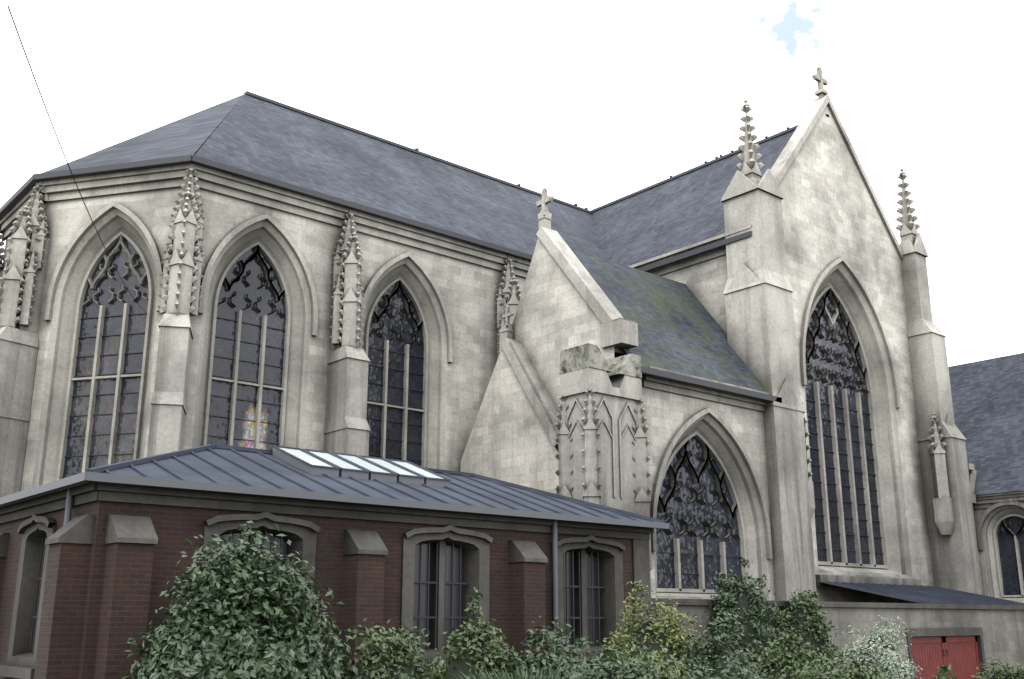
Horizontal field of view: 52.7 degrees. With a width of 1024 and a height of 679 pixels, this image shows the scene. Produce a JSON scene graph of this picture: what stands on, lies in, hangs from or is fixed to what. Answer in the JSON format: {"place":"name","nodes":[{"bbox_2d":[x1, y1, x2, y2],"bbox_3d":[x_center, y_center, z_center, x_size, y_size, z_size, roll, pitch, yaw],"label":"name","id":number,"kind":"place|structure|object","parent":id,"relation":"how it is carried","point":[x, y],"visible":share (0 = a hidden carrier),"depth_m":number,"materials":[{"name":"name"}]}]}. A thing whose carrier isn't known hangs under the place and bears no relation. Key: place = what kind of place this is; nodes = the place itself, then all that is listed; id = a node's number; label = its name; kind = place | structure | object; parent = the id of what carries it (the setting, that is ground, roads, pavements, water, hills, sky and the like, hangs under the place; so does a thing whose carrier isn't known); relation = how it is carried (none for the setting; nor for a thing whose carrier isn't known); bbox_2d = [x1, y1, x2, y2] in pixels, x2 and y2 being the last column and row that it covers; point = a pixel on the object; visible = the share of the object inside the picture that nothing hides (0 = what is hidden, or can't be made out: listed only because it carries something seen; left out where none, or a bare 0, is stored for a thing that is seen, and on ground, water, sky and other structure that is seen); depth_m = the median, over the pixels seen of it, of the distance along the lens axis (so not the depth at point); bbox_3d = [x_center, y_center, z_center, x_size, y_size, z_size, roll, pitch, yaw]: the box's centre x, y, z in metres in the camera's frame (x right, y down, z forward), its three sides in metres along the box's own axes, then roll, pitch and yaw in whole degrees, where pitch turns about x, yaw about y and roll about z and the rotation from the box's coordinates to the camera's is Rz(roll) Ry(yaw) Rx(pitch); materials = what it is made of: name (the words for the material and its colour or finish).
{"place":"outdoors","nodes":[
{"label":"outdoors","id":0,"kind":"place"},
{"bbox_2d":[0,501,633,678],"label":"sacristy brick walls","id":1,"kind":"structure","parent":0,"point":[102,602],"depth_m":15.52,"materials":[{"name":"brown brick"}]},
{"bbox_2d":[0,482,653,678],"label":"sacristy stone dressings","id":2,"kind":"structure","parent":1,"relation":"attached to","point":[36,527],"depth_m":17.38,"materials":[{"name":"grey stone"}]},
{"bbox_2d":[217,533,600,647],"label":"window bars","id":3,"kind":"object","parent":2,"relation":"in","point":[424,577],"visible":0.36,"depth_m":18.79,"materials":[{"name":"grey metal"}]},
{"bbox_2d":[86,444,664,522],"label":"roof","id":4,"kind":"structure","parent":1,"relation":"on","point":[226,464],"depth_m":18.89,"materials":[{"name":"grey metal"}]},
{"bbox_2d":[278,447,442,478],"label":"sacristy skylights","id":5,"kind":"object","parent":4,"relation":"in","point":[327,457],"visible":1,"depth_m":20.28,"materials":[{"name":"white glass"}]},
{"bbox_2d":[0,187,774,600],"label":"church walls","id":6,"kind":"structure","parent":0,"point":[468,291],"depth_m":34.27,"materials":[{"name":"beige stone"}]},
{"bbox_2d":[43,94,794,265],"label":"roof","id":7,"kind":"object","parent":6,"relation":"on","point":[257,136],"visible":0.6,"depth_m":41.64,"materials":[{"name":"grey stone"}]},
{"bbox_2d":[0,0,1023,366],"label":"sky","id":8,"kind":"structure","parent":0,"point":[594,104],"materials":[{"name":"white"}]},
{"bbox_2d":[460,106,933,602],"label":"church gable walls","id":9,"kind":"structure","parent":0,"point":[830,213],"depth_m":39.99,"materials":[{"name":"beige stone"}]},
{"bbox_3d":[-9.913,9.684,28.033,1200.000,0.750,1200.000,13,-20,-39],"label":"terrain","id":10,"kind":"structure","parent":0,"visible":0},
{"bbox_2d":[122,521,357,678],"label":"holly shrub","id":11,"kind":"object","parent":10,"relation":"on","point":[209,589],"depth_m":13.05,"materials":[{"name":"green plant"}]},
{"bbox_2d":[0,447,668,634],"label":"gutter and downpipes","id":12,"kind":"object","parent":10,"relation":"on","point":[69,482],"visible":0.62,"depth_m":17.53,"materials":[{"name":"grey metal"}]},
{"bbox_2d":[331,617,446,678],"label":"shrub","id":13,"kind":"object","parent":10,"relation":"on","point":[401,644],"depth_m":14.05,"materials":[{"name":"green plant"}]},
{"bbox_2d":[445,632,498,678],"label":"shrub stems","id":14,"kind":"object","parent":10,"relation":"on","point":[459,664],"visible":0.53,"depth_m":15.51,"materials":[{"name":"green plant"}]},
{"bbox_2d":[424,587,530,678],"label":"shrub","id":15,"kind":"object","parent":10,"relation":"on","point":[501,657],"visible":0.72,"depth_m":15.56,"materials":[{"name":"green plant"}]},
{"bbox_2d":[29,313,975,678],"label":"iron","id":16,"kind":"object","parent":10,"relation":"on","point":[459,617],"visible":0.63,"depth_m":20.92,"materials":[{"name":"grey metal"}]},
{"bbox_2d":[0,66,1023,600],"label":"stone trim","id":17,"kind":"structure","parent":10,"relation":"on","point":[596,430],"depth_m":34.57,"materials":[{"name":"beige stone"}]},
{"bbox_2d":[0,91,828,402],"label":"gutters","id":18,"kind":"object","parent":17,"relation":"on","point":[32,181],"visible":0.81,"depth_m":35.53,"materials":[{"name":"grey metal"}]},
{"bbox_2d":[42,218,1023,599],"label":"tracery window","id":19,"kind":"structure","parent":17,"relation":"attached to","point":[832,286],"depth_m":34.34,"materials":[{"name":"beige stone"}]},
{"bbox_2d":[7,5,145,312],"bbox_3d":[-8.637,-2.340,22.193,0.018,2.286,21.057,4,-16,-15],"label":"overhead cable","id":20,"kind":"object","parent":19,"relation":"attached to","point":[58,139],"visible":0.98,"depth_m":15.40,"materials":[{"name":"grey metal"}]},
{"bbox_2d":[63,238,148,476],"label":"stained glass window","id":21,"kind":"structure","parent":19,"relation":"in","point":[102,424],"depth_m":31.68,"materials":[{"name":"grey glass"}]},
{"bbox_2d":[207,247,285,449],"bbox_3d":[-8.332,0.849,32.583,2.600,8.247,0.001,13,-20,-39],"label":"stained glass window","id":22,"kind":"structure","parent":19,"relation":"in","point":[220,406],"depth_m":32.67,"materials":[{"name":"glass"}]},
{"bbox_2d":[366,283,1023,594],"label":"window glass","id":23,"kind":"object","parent":19,"relation":"in","point":[675,507],"visible":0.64,"depth_m":36.75,"materials":[{"name":"black glass"}]},
{"bbox_2d":[559,318,641,377],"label":"stone blocks","id":24,"kind":"structure","parent":17,"relation":"on","point":[586,355],"depth_m":30.80,"materials":[{"name":"stone"}]},
{"bbox_2d":[415,127,789,244],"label":"pigeons","id":25,"kind":"object","parent":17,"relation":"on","point":[669,176],"visible":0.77,"depth_m":47.83,"materials":[{"name":"grey metal"}]},
{"bbox_2d":[570,248,768,394],"bbox_3d":[4.014,1.219,37.209,7.400,8.360,8.000,13,-20,-39],"label":"roof","id":26,"kind":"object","parent":17,"relation":"on","point":[680,330],"visible":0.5,"depth_m":36.27,"materials":[{"name":"grey stone"}]},
{"bbox_2d":[948,353,1023,494],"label":"roof","id":27,"kind":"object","parent":17,"relation":"on","point":[988,401],"visible":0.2,"depth_m":45.70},
{"bbox_2d":[452,666,576,678],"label":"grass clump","id":28,"kind":"object","parent":10,"relation":"on","point":[523,675],"visible":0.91,"depth_m":13.16,"materials":[{"name":"green plant"}]},
{"bbox_2d":[504,616,602,678],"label":"shrub","id":29,"kind":"object","parent":10,"relation":"on","point":[560,660],"visible":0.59,"depth_m":15.60,"materials":[{"name":"green plant"}]},
{"bbox_2d":[534,652,576,678],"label":"shrub stems","id":30,"kind":"object","parent":10,"relation":"on","point":[546,666],"visible":0.07,"depth_m":15.63,"materials":[{"name":"green plant"}]},
{"bbox_2d":[532,631,690,678],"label":"low shrub","id":31,"kind":"object","parent":10,"relation":"on","point":[633,671],"depth_m":13.36,"materials":[{"name":"green plant"}]},
{"bbox_2d":[590,578,708,678],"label":"yellow shrub","id":32,"kind":"object","parent":10,"relation":"on","point":[674,629],"depth_m":18.19,"materials":[{"name":"plant"}]},
{"bbox_2d":[695,641,736,678],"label":"dark shrub stems","id":33,"kind":"object","parent":10,"relation":"on","point":[720,661],"visible":0.31,"depth_m":17.59,"materials":[{"name":"green plant"}]},
{"bbox_2d":[678,608,761,678],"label":"dark shrub","id":34,"kind":"object","parent":10,"relation":"on","point":[723,640],"visible":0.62,"depth_m":17.72,"materials":[{"name":"green plant"}]},
{"bbox_2d":[675,656,781,678],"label":"low shrub","id":35,"kind":"object","parent":10,"relation":"on","point":[702,672],"visible":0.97,"depth_m":13.90,"materials":[{"name":"green plant"}]},
{"bbox_2d":[744,627,833,678],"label":"dark shrub","id":36,"kind":"object","parent":10,"relation":"on","point":[791,654],"visible":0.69,"depth_m":18.25,"materials":[{"name":"green plant"}]},
{"bbox_2d":[770,659,810,678],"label":"dark shrub stems","id":37,"kind":"object","parent":10,"relation":"on","point":[774,674],"visible":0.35,"depth_m":18.05,"materials":[{"name":"green plant"}]},
{"bbox_2d":[771,644,896,678],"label":"low shrub","id":38,"kind":"object","parent":10,"relation":"on","point":[822,672],"depth_m":17.00,"materials":[{"name":"green plant"}]},
{"bbox_2d":[651,604,1023,677],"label":"wall","id":39,"kind":"structure","parent":10,"relation":"on","point":[1003,635],"depth_m":30.56,"materials":[{"name":"grey stone"}]},
{"bbox_2d":[651,598,1023,678],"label":"wall coping","id":40,"kind":"object","parent":39,"relation":"attached to","point":[978,632],"visible":0.51,"depth_m":30.75,"materials":[{"name":"stone"}]},
{"bbox_2d":[704,557,785,673],"bbox_3d":[5.591,6.662,25.002,2.276,2.805,2.162,13,-20,-39],"label":"climber shrub","id":41,"kind":"object","parent":40,"relation":"on","point":[726,592],"depth_m":24.65,"materials":[{"name":"green plant"}]},
{"bbox_2d":[771,587,840,664],"bbox_3d":[7.401,7.439,26.362,1.890,2.208,1.797,13,-20,-39],"label":"climber shrub","id":42,"kind":"object","parent":40,"relation":"on","point":[801,602],"depth_m":26.16,"materials":[{"name":"green plant"}]},
{"bbox_2d":[817,581,1023,605],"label":"lean to zinc roof","id":43,"kind":"object","parent":39,"relation":"on","point":[927,594],"visible":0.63,"depth_m":36.77,"materials":[{"name":"grey metal"}]},
{"bbox_2d":[836,612,922,678],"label":"silver shrub","id":44,"kind":"object","parent":10,"relation":"on","point":[879,657],"depth_m":23.47,"materials":[{"name":"plant"}]},
{"bbox_2d":[932,661,957,678],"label":"low shrub","id":45,"kind":"object","parent":10,"relation":"on","point":[943,670],"visible":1,"depth_m":17.78,"materials":[{"name":"green plant"}]},
{"bbox_2d":[911,636,980,678],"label":"door","id":46,"kind":"structure","parent":10,"relation":"on","point":[943,642],"depth_m":31.73,"materials":[{"name":"red wood"}]},
{"bbox_2d":[971,657,1023,678],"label":"shrub","id":47,"kind":"object","parent":10,"relation":"on","point":[1012,674],"depth_m":22.18,"materials":[{"name":"green plant"}]},
{"bbox_2d":[973,505,1023,602],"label":"range walls","id":48,"kind":"structure","parent":10,"relation":"on","point":[978,513],"depth_m":42.20,"materials":[{"name":"stone"}]}
]}

